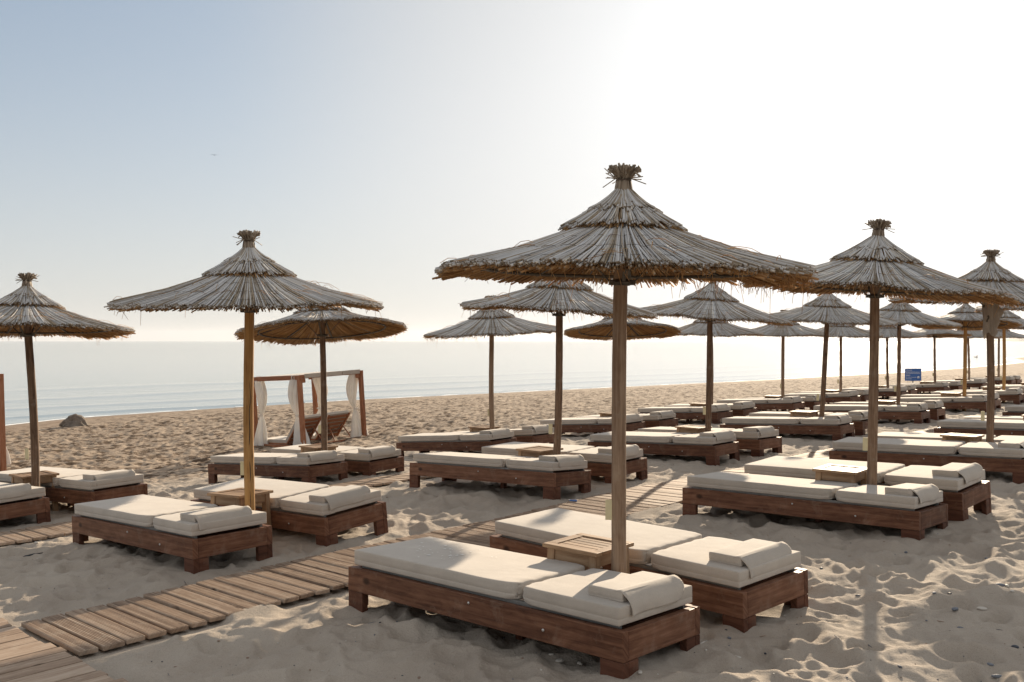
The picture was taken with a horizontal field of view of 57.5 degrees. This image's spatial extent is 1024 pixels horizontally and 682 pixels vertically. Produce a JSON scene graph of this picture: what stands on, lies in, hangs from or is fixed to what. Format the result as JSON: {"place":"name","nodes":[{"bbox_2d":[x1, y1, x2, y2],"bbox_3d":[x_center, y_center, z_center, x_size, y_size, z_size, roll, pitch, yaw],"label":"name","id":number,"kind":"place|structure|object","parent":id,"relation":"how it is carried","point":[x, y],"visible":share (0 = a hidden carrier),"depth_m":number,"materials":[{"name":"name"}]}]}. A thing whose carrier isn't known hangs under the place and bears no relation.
{"place":"outdoors","nodes":[
{"label":"outdoors","id":0,"kind":"place"},
{"bbox_2d":[0,357,1023,681],"bbox_3d":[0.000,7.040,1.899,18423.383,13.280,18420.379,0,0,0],"label":"ground","id":1,"kind":"structure","parent":0,"point":[332,633],"depth_m":6.15,"materials":[{"name":"beige sand"}]},
{"bbox_2d":[0,374,10,470],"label":"gazebo","id":2,"kind":"object","parent":1,"relation":"on","point":[4,457],"visible":0.95,"depth_m":18.00,"materials":[{"name":"red wood"}]},
{"bbox_2d":[0,482,50,523],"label":"sun lounger","id":3,"kind":"object","parent":1,"relation":"on","point":[21,499],"visible":0.98,"depth_m":8.79,"materials":[{"name":"brown wood"}]},
{"bbox_2d":[9,470,59,510],"bbox_3d":[-4.931,1.621,9.634,0.370,0.505,0.370,-1,0,44],"label":"side table","id":4,"kind":"object","parent":1,"relation":"on","point":[46,476],"visible":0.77,"depth_m":9.59,"materials":[{"name":"brown wood"}]},
{"bbox_2d":[0,618,128,681],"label":"boardwalk","id":5,"kind":"structure","parent":1,"relation":"on","point":[24,657],"depth_m":4.61,"materials":[{"name":"brown wood"}]},
{"bbox_2d":[0,272,135,486],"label":"beach parasol","id":6,"kind":"object","parent":1,"relation":"on","point":[28,310],"visible":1,"depth_m":9.32,"materials":[{"name":"wicker"}]},
{"bbox_2d":[59,414,88,426],"bbox_3d":[-15.473,2.836,33.014,0.928,0.536,0.758,0,0,10],"label":"boulder","id":7,"kind":"object","parent":1,"relation":"on","point":[74,420],"visible":0.79,"depth_m":32.78,"materials":[{"name":"grey stone"}]},
{"bbox_2d":[0,466,147,505],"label":"sun lounger","id":8,"kind":"object","parent":1,"relation":"on","point":[73,486],"visible":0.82,"depth_m":9.49,"materials":[{"name":"beige fabric"}]},
{"bbox_2d":[72,494,272,573],"bbox_3d":[-2.709,1.483,7.300,2.000,0.477,0.636,-3,-2,43],"label":"sun lounger","id":9,"kind":"object","parent":1,"relation":"on","point":[195,535],"visible":0.99,"depth_m":6.80,"materials":[{"name":"beige fabric"}]},
{"bbox_2d":[0,472,429,545],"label":"boardwalk","id":10,"kind":"structure","parent":1,"relation":"on","point":[30,534],"depth_m":8.50,"materials":[{"name":"brown wood"}]},
{"bbox_2d":[207,487,272,524],"bbox_3d":[-2.208,1.478,7.594,0.370,0.505,0.370,-1,-1,31],"label":"side table","id":11,"kind":"object","parent":1,"relation":"on","point":[229,497],"visible":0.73,"depth_m":7.54,"materials":[{"name":"brown wood"}]},
{"bbox_2d":[104,229,383,510],"bbox_3d":[-2.025,0.551,7.282,2.107,2.829,2.096,0,0,0],"label":"beach parasol","id":12,"kind":"object","parent":1,"relation":"on","point":[250,277],"visible":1,"depth_m":6.89,"materials":[{"name":"wicker"}]},
{"bbox_2d":[208,450,347,483],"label":"sun lounger","id":13,"kind":"object","parent":1,"relation":"on","point":[308,467],"visible":0.87,"depth_m":11.54,"materials":[{"name":"beige fabric"}]},
{"bbox_2d":[190,477,387,546],"bbox_3d":[-1.980,1.464,8.084,2.000,0.477,0.636,-3,3,42],"label":"sun lounger","id":14,"kind":"object","parent":1,"relation":"on","point":[305,507],"visible":0.74,"depth_m":7.51,"materials":[{"name":"beige fabric"}]},
{"bbox_2d":[268,413,320,444],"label":"reclining lounger","id":15,"kind":"object","parent":1,"relation":"on","point":[312,421],"visible":0.64,"depth_m":23.67,"materials":[{"name":"red wood"}]},
{"bbox_2d":[253,369,368,446],"bbox_3d":[-5.266,1.956,24.228,2.161,2.272,2.280,-4,0,40],"label":"gazebo","id":16,"kind":"object","parent":1,"relation":"on","point":[296,400],"visible":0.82,"depth_m":23.94,"materials":[{"name":"white fabric"}]},
{"bbox_2d":[298,444,337,452],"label":"side table","id":17,"kind":"object","parent":1,"relation":"on","point":[311,448],"visible":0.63,"depth_m":12.22,"materials":[{"name":"brown wood"}]},
{"bbox_2d":[234,306,407,475],"bbox_3d":[-2.400,0.701,11.972,2.197,2.812,2.169,-1,1,0],"label":"beach parasol","id":18,"kind":"object","parent":1,"relation":"on","point":[307,326],"visible":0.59,"depth_m":11.98,"materials":[{"name":"wicker"}]},
{"bbox_2d":[311,410,350,440],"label":"reclining lounger","id":19,"kind":"object","parent":1,"relation":"on","point":[336,421],"visible":0.55,"depth_m":24.30,"materials":[{"name":"red wood"}]},
{"bbox_2d":[271,444,403,475],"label":"sun lounger","id":20,"kind":"object","parent":1,"relation":"on","point":[369,461],"visible":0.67,"depth_m":12.00,"materials":[{"name":"brown wood"}]},
{"bbox_2d":[396,428,516,456],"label":"sun lounger","id":21,"kind":"object","parent":1,"relation":"on","point":[460,442],"visible":0.89,"depth_m":14.27,"materials":[{"name":"beige fabric"}]},
{"bbox_2d":[468,425,500,451],"bbox_3d":[-0.443,1.615,14.884,0.370,0.505,0.370,0,0,41],"label":"side table","id":22,"kind":"object","parent":1,"relation":"on","point":[478,428],"visible":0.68,"depth_m":14.82,"materials":[{"name":"brown wood"}]},
{"bbox_2d":[423,295,555,429],"bbox_3d":[-0.290,0.682,14.603,2.188,2.812,2.191,-1,0,0],"label":"beach parasol","id":23,"kind":"object","parent":1,"relation":"on","point":[491,323],"visible":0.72,"depth_m":14.17,"materials":[{"name":"wicker"}]},
{"bbox_2d":[409,452,590,499],"bbox_3d":[-0.165,1.407,9.889,2.000,0.477,0.636,-2,-5,40],"label":"sun lounger","id":24,"kind":"object","parent":1,"relation":"on","point":[552,474],"visible":0.98,"depth_m":9.48,"materials":[{"name":"brown wood"}]},
{"bbox_2d":[447,424,553,443],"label":"sun lounger","id":25,"kind":"object","parent":1,"relation":"on","point":[535,434],"visible":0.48,"depth_m":14.69,"materials":[{"name":"beige fabric"}]},
{"bbox_2d":[21,415,1001,655],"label":"boardwalk","id":26,"kind":"structure","parent":1,"relation":"on","point":[90,630],"depth_m":5.84,"materials":[{"name":"brown wood"}]},
{"bbox_2d":[348,537,699,678],"bbox_3d":[-0.023,1.392,5.027,2.000,0.477,0.636,-2,-2,43],"label":"sun lounger","id":27,"kind":"object","parent":1,"relation":"on","point":[619,623],"visible":0.96,"depth_m":4.62,"materials":[{"name":"beige fabric"}]},
{"bbox_2d":[516,445,562,486],"bbox_3d":[0.302,1.417,10.142,0.370,0.505,0.370,0,1,45],"label":"side table","id":28,"kind":"object","parent":1,"relation":"on","point":[535,451],"visible":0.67,"depth_m":10.05,"materials":[{"name":"brown wood"}]},
{"bbox_2d":[458,279,657,454],"bbox_3d":[0.459,0.498,9.869,2.120,2.809,2.109,1,0,0],"label":"beach parasol","id":29,"kind":"object","parent":1,"relation":"on","point":[554,297],"visible":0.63,"depth_m":9.44,"materials":[{"name":"wicker"}]},
{"bbox_2d":[556,658,563,662],"bbox_3d":[0.231,1.539,4.495,0.049,0.020,0.032,0,0,-37],"label":"pebble","id":30,"kind":"object","parent":1,"relation":"on","point":[560,660],"visible":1,"depth_m":4.49,"materials":[{"name":"grey stone"}]},
{"bbox_2d":[481,442,647,483],"bbox_3d":[0.552,1.417,10.812,2.000,0.477,0.636,-2,0,42],"label":"sun lounger","id":31,"kind":"object","parent":1,"relation":"on","point":[599,461],"visible":0.52,"depth_m":10.28,"materials":[{"name":"beige fabric"}]},
{"bbox_2d":[542,533,633,573],"bbox_3d":[0.426,1.384,5.242,0.370,0.505,0.370,1,1,40],"label":"side table","id":32,"kind":"object","parent":1,"relation":"on","point":[586,551],"visible":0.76,"depth_m":5.17,"materials":[{"name":"brown wood"}]},
{"bbox_2d":[540,414,645,433],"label":"sun lounger","id":33,"kind":"object","parent":1,"relation":"on","point":[595,425],"visible":0.65,"depth_m":16.85,"materials":[{"name":"beige fabric"}]},
{"bbox_2d":[598,412,611,432],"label":"side table","id":34,"kind":"object","parent":1,"relation":"on","point":[605,414],"visible":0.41,"depth_m":17.41,"materials":[{"name":"brown wood"}]},
{"bbox_2d":[564,316,684,340],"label":"beach parasol","id":35,"kind":"object","parent":1,"relation":"on","point":[601,330],"visible":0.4,"depth_m":17.42,"materials":[{"name":"wicker"}]},
{"bbox_2d":[432,163,818,572],"bbox_3d":[0.585,0.465,4.972,2.007,2.810,2.002,0,0,0],"label":"beach parasol","id":36,"kind":"object","parent":1,"relation":"on","point":[622,236],"visible":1,"depth_m":4.69,"materials":[{"name":"wicker"}]},
{"bbox_2d":[580,410,677,432],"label":"sun lounger","id":37,"kind":"object","parent":1,"relation":"on","point":[660,419],"visible":0.46,"depth_m":17.21,"materials":[{"name":"beige fabric"}]},
{"bbox_2d":[490,508,807,632],"bbox_3d":[0.749,1.371,5.740,0.636,0.477,2.000,-3,1,-42],"label":"sun lounger","id":38,"kind":"object","parent":1,"relation":"on","point":[738,585],"visible":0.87,"depth_m":5.16,"materials":[{"name":"white fabric"}]},
{"bbox_2d":[588,430,739,465],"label":"sun lounger","id":39,"kind":"object","parent":1,"relation":"on","point":[711,446],"visible":0.86,"depth_m":12.07,"materials":[{"name":"brown wood"}]},
{"bbox_2d":[636,404,732,423],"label":"sun lounger","id":40,"kind":"object","parent":1,"relation":"on","point":[719,412],"visible":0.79,"depth_m":19.34,"materials":[{"name":"beige fabric"}]},
{"bbox_2d":[675,425,711,455],"bbox_3d":[2.481,1.421,12.783,0.370,0.505,0.370,1,0,42],"label":"side table","id":41,"kind":"object","parent":1,"relation":"on","point":[691,429],"visible":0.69,"depth_m":12.69,"materials":[{"name":"brown wood"}]},
{"bbox_2d":[689,402,705,421],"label":"side table","id":42,"kind":"object","parent":1,"relation":"on","point":[702,404],"visible":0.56,"depth_m":19.99,"materials":[{"name":"brown wood"}]},
{"bbox_2d":[638,426,781,456],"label":"sun lounger","id":43,"kind":"object","parent":1,"relation":"on","point":[756,440],"visible":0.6,"depth_m":12.52,"materials":[{"name":"beige fabric"}]},
{"bbox_2d":[664,401,756,415],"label":"sun lounger","id":44,"kind":"object","parent":1,"relation":"on","point":[743,408],"visible":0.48,"depth_m":19.83,"materials":[{"name":"beige fabric"}]},
{"bbox_2d":[637,282,793,431],"bbox_3d":[2.631,0.501,12.509,2.176,2.811,2.179,1,0,0],"label":"beach parasol","id":45,"kind":"object","parent":1,"relation":"on","point":[709,304],"visible":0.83,"depth_m":12.10,"materials":[{"name":"plant"}]},
{"bbox_2d":[671,319,763,421],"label":"beach parasol","id":46,"kind":"object","parent":1,"relation":"on","point":[727,329],"visible":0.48,"depth_m":19.22,"materials":[{"name":"wicker"}]},
{"bbox_2d":[717,396,804,411],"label":"sun lounger","id":47,"kind":"object","parent":1,"relation":"on","point":[791,403],"visible":0.76,"depth_m":21.89,"materials":[{"name":"beige fabric"}]},
{"bbox_2d":[763,395,780,411],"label":"side table","id":48,"kind":"object","parent":1,"relation":"on","point":[772,396],"visible":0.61,"depth_m":22.58,"materials":[{"name":"brown wood"}]},
{"bbox_2d":[740,394,825,410],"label":"sun lounger","id":49,"kind":"object","parent":1,"relation":"on","point":[810,401],"visible":0.31,"depth_m":22.33,"materials":[{"name":"brown wood"}]},
{"bbox_2d":[720,414,854,440],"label":"sun lounger","id":50,"kind":"object","parent":1,"relation":"on","point":[836,426],"visible":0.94,"depth_m":14.65,"materials":[{"name":"beige fabric"}]},
{"bbox_2d":[747,310,830,410],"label":"beach parasol","id":51,"kind":"object","parent":1,"relation":"on","point":[796,329],"visible":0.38,"depth_m":21.92,"materials":[{"name":"plant"}]},
{"bbox_2d":[789,410,818,434],"bbox_3d":[4.820,1.406,15.384,0.370,0.505,0.370,-1,0,43],"label":"side table","id":52,"kind":"object","parent":1,"relation":"on","point":[804,413],"visible":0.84,"depth_m":15.30,"materials":[{"name":"brown wood"}]},
{"bbox_2d":[749,410,867,435],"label":"sun lounger","id":53,"kind":"object","parent":1,"relation":"on","point":[860,419],"visible":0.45,"depth_m":15.16,"materials":[{"name":"beige fabric"}]},
{"bbox_2d":[682,471,947,540],"bbox_3d":[2.428,1.348,7.672,2.000,0.477,0.636,-1,-3,43],"label":"sun lounger","id":54,"kind":"object","parent":1,"relation":"on","point":[912,510],"visible":0.98,"depth_m":7.32,"materials":[{"name":"beige fabric"}]},
{"bbox_2d":[784,390,860,402],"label":"sun lounger","id":55,"kind":"object","parent":1,"relation":"on","point":[844,396],"visible":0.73,"depth_m":24.42,"materials":[{"name":"brown wood"}]},
{"bbox_2d":[795,389,868,401],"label":"sun lounger","id":56,"kind":"object","parent":1,"relation":"on","point":[863,393],"visible":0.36,"depth_m":25.02,"materials":[{"name":"brown wood"}]},
{"bbox_2d":[826,389,838,403],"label":"side table","id":57,"kind":"object","parent":1,"relation":"on","point":[829,390],"visible":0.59,"depth_m":25.15,"materials":[{"name":"brown wood"}]},
{"bbox_2d":[770,294,898,434],"bbox_3d":[5.030,0.485,15.100,2.204,2.810,2.253,4,0,0],"label":"beach parasol","id":58,"kind":"object","parent":1,"relation":"on","point":[825,310],"visible":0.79,"depth_m":14.72,"materials":[{"name":"wicker"}]},
{"bbox_2d":[812,464,866,484],"bbox_3d":[2.790,1.327,7.902,0.370,0.505,0.370,1,1,39],"label":"side table","id":59,"kind":"object","parent":1,"relation":"on","point":[842,473],"visible":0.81,"depth_m":7.82,"materials":[{"name":"brown wood"}]},
{"bbox_2d":[799,324,883,391],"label":"beach parasol","id":60,"kind":"object","parent":1,"relation":"on","point":[845,330],"visible":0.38,"depth_m":24.55,"materials":[{"name":"plant"}]},
{"bbox_2d":[744,456,991,520],"bbox_3d":[3.065,1.293,8.270,0.635,0.477,2.000,-4,1,-44],"label":"sun lounger","id":61,"kind":"object","parent":1,"relation":"on","point":[963,487],"visible":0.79,"depth_m":7.73,"materials":[{"name":"beige fabric"}]},
{"bbox_2d":[834,386,908,396],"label":"sun lounger","id":62,"kind":"object","parent":1,"relation":"on","point":[883,392],"visible":0.43,"depth_m":27.01,"materials":[{"name":"beige fabric"}]},
{"bbox_2d":[814,402,929,423],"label":"sun lounger","id":63,"kind":"object","parent":1,"relation":"on","point":[917,412],"visible":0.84,"depth_m":17.16,"materials":[{"name":"beige fabric"}]},
{"bbox_2d":[741,218,1020,484],"bbox_3d":[2.940,0.411,7.630,2.117,2.806,2.105,1,0,0],"label":"beach parasol","id":64,"kind":"object","parent":1,"relation":"on","point":[876,266],"visible":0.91,"depth_m":7.38,"materials":[{"name":"wicker"}]},
{"bbox_2d":[845,384,917,396],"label":"sun lounger","id":65,"kind":"object","parent":1,"relation":"on","point":[911,389],"visible":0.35,"depth_m":27.73,"materials":[{"name":"beige fabric"}]},
{"bbox_2d":[878,400,895,421],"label":"side table","id":66,"kind":"object","parent":1,"relation":"on","point":[886,402],"visible":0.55,"depth_m":17.86,"materials":[{"name":"brown wood"}]},
{"bbox_2d":[850,326,926,397],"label":"beach parasol","id":67,"kind":"object","parent":1,"relation":"on","point":[889,332],"visible":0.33,"depth_m":27.15,"materials":[{"name":"wicker"}]},
{"bbox_2d":[833,400,945,419],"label":"sun lounger","id":68,"kind":"object","parent":1,"relation":"on","point":[937,410],"visible":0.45,"depth_m":17.82,"materials":[{"name":"beige fabric"}]},
{"bbox_2d":[905,368,920,382],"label":"beach sign","id":69,"kind":"object","parent":1,"relation":"on","point":[912,374],"visible":0.99,"depth_m":44.99,"materials":[{"name":"blue metal"}]},
{"bbox_2d":[868,302,961,421],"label":"beach parasol","id":70,"kind":"object","parent":1,"relation":"on","point":[902,316],"visible":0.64,"depth_m":17.34,"materials":[{"name":"wicker"}]},
{"bbox_2d":[884,382,949,393],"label":"sun lounger","id":71,"kind":"object","parent":1,"relation":"on","point":[939,386],"visible":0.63,"depth_m":29.67,"materials":[{"name":"beige fabric"}]},
{"bbox_2d":[829,437,1023,483],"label":"sun lounger","id":72,"kind":"object","parent":1,"relation":"on","point":[1007,455],"visible":0.89,"depth_m":10.01,"materials":[{"name":"beige fabric"}]},
{"bbox_2d":[919,381,933,393],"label":"side table","id":73,"kind":"object","parent":1,"relation":"on","point":[924,382],"visible":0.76,"depth_m":30.43,"materials":[{"name":"brown wood"}]},
{"bbox_2d":[896,380,962,389],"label":"sun lounger","id":74,"kind":"object","parent":1,"relation":"on","point":[955,385],"visible":0.37,"depth_m":30.19,"materials":[{"name":"beige fabric"}]},
{"bbox_2d":[902,328,971,383],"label":"beach parasol","id":75,"kind":"object","parent":1,"relation":"on","point":[939,333],"visible":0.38,"depth_m":30.16,"materials":[{"name":"plant"}]},
{"bbox_2d":[889,394,986,412],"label":"sun lounger","id":76,"kind":"object","parent":1,"relation":"on","point":[978,401],"visible":0.61,"depth_m":19.74,"materials":[{"name":"beige fabric"}]},
{"bbox_2d":[939,392,961,409],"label":"side table","id":77,"kind":"object","parent":1,"relation":"on","point":[950,394],"visible":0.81,"depth_m":20.50,"materials":[{"name":"brown wood"}]},
{"bbox_2d":[878,432,1023,442],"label":"sun lounger","id":78,"kind":"object","parent":1,"relation":"on","point":[921,436],"visible":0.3,"depth_m":11.13,"materials":[{"name":"beige fabric"}]},
{"bbox_2d":[901,392,1000,409],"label":"sun lounger","id":79,"kind":"object","parent":1,"relation":"on","point":[997,403],"visible":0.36,"depth_m":20.91,"materials":[{"name":"beige fabric"}]},
{"bbox_2d":[887,249,1023,441],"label":"beach parasol","id":80,"kind":"object","parent":1,"relation":"on","point":[991,272],"visible":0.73,"depth_m":10.20,"materials":[{"name":"wicker"}]},
{"bbox_2d":[982,302,1003,338],"bbox_3d":[5.294,-0.254,10.285,0.224,0.489,0.168,0,0,0],"label":"hanging shirt","id":81,"kind":"object","parent":80,"relation":"hanging from","point":[991,322],"visible":0.81,"depth_m":10.23,"materials":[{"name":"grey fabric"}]},
{"bbox_2d":[929,378,986,388],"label":"sun lounger","id":82,"kind":"object","parent":1,"relation":"on","point":[979,383],"visible":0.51,"depth_m":32.10,"materials":[{"name":"beige fabric"}]},
{"bbox_2d":[940,433,984,443],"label":"side table","id":83,"kind":"object","parent":1,"relation":"on","point":[967,438],"visible":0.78,"depth_m":10.48,"materials":[{"name":"brown wood"}]},
{"bbox_2d":[911,303,1022,410],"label":"beach parasol","id":84,"kind":"object","parent":1,"relation":"on","point":[967,317],"visible":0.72,"depth_m":20.25,"materials":[{"name":"plant"}]},
{"bbox_2d":[947,329,1001,388],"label":"beach parasol","id":85,"kind":"object","parent":1,"relation":"on","point":[977,334],"visible":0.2,"depth_m":32.37,"materials":[{"name":"wicker"}]},
{"bbox_2d":[931,387,1023,403],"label":"sun lounger","id":86,"kind":"object","parent":1,"relation":"on","point":[1015,395],"visible":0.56,"depth_m":22.30,"materials":[{"name":"beige fabric"}]},
{"bbox_2d":[934,418,1023,436],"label":"sun lounger","id":87,"kind":"object","parent":1,"relation":"on","point":[978,426],"visible":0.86,"depth_m":13.08,"materials":[{"name":"beige fabric"}]},
{"bbox_2d":[949,387,1023,393],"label":"sun lounger","id":88,"kind":"object","parent":1,"relation":"on","point":[982,389],"visible":0.17,"depth_m":23.87,"materials":[{"name":"beige fabric"}]},
{"bbox_2d":[959,415,1022,419],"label":"sun lounger","id":89,"kind":"object","parent":1,"relation":"on","point":[995,417],"visible":0.24,"depth_m":13.99,"materials":[{"name":"beige fabric"}]},
{"bbox_2d":[967,376,1015,384],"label":"sun lounger","id":90,"kind":"object","parent":1,"relation":"on","point":[1010,380],"visible":0.4,"depth_m":34.75,"materials":[{"name":"beige fabric"}]},
{"bbox_2d":[981,387,1001,389],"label":"side table","id":91,"kind":"object","parent":1,"relation":"on","point":[996,388],"visible":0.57,"depth_m":23.12,"materials":[{"name":"brown wood"}]},
{"bbox_2d":[970,375,1021,383],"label":"sun lounger","id":92,"kind":"object","parent":1,"relation":"on","point":[1018,379],"visible":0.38,"depth_m":35.49,"materials":[{"name":"beige fabric"}]},
{"bbox_2d":[991,674,1001,677],"bbox_3d":[2.126,1.469,4.090,0.050,0.017,0.031,0,0,6],"label":"pebble","id":93,"kind":"object","parent":1,"relation":"on","point":[996,676],"visible":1,"depth_m":4.08,"materials":[{"name":"grey stone"}]},
{"bbox_2d":[973,329,1023,384],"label":"beach parasol","id":94,"kind":"object","parent":1,"relation":"on","point":[1010,334],"visible":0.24,"depth_m":35.01,"materials":[{"name":"wicker"}]},
{"bbox_2d":[974,305,1023,313],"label":"beach parasol","id":95,"kind":"object","parent":1,"relation":"on","point":[977,309],"visible":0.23,"depth_m":12.57,"materials":[{"name":"wicker"}]},
{"bbox_2d":[981,385,1023,388],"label":"sun lounger","id":96,"kind":"object","parent":1,"relation":"on","point":[1015,386],"visible":0.29,"depth_m":25.48,"materials":[{"name":"beige fabric"}]},
{"bbox_2d":[998,310,1023,402],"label":"beach parasol","id":97,"kind":"object","parent":1,"relation":"on","point":[1009,315],"visible":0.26,"depth_m":22.86,"materials":[{"name":"wicker"}]},
{"bbox_2d":[1002,405,1023,415],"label":"sun lounger","id":98,"kind":"object","parent":1,"relation":"on","point":[1015,410],"visible":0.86,"depth_m":16.01,"materials":[{"name":"beige fabric"}]},
{"bbox_2d":[0,341,1023,424],"bbox_3d":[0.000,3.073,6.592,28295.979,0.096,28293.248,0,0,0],"label":"sea","id":99,"kind":"structure","parent":0,"point":[90,378],"depth_m":113.85,"materials":[{"name":"grey liquid"}]},
{"bbox_2d":[5,372,892,425],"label":"foam","id":100,"kind":"object","parent":99,"relation":"on","point":[382,398],"visible":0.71,"depth_m":50.79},
{"bbox_2d":[0,0,1023,340],"label":"sky","id":101,"kind":"structure","parent":0,"point":[368,145],"materials":[{"name":"white"}]},
{"bbox_2d":[9,446,1023,681],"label":"grit","id":102,"kind":"object","parent":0,"point":[899,666],"visible":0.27,"depth_m":4.85,"materials":[{"name":"grey stone"}]},
{"bbox_2d":[1006,338,1023,340],"bbox_3d":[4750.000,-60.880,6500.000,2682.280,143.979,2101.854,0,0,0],"label":"hill","id":103,"kind":"structure","parent":0,"point":[1016,339],"depth_m":6617.75,"materials":[{"name":"white"}]}
]}

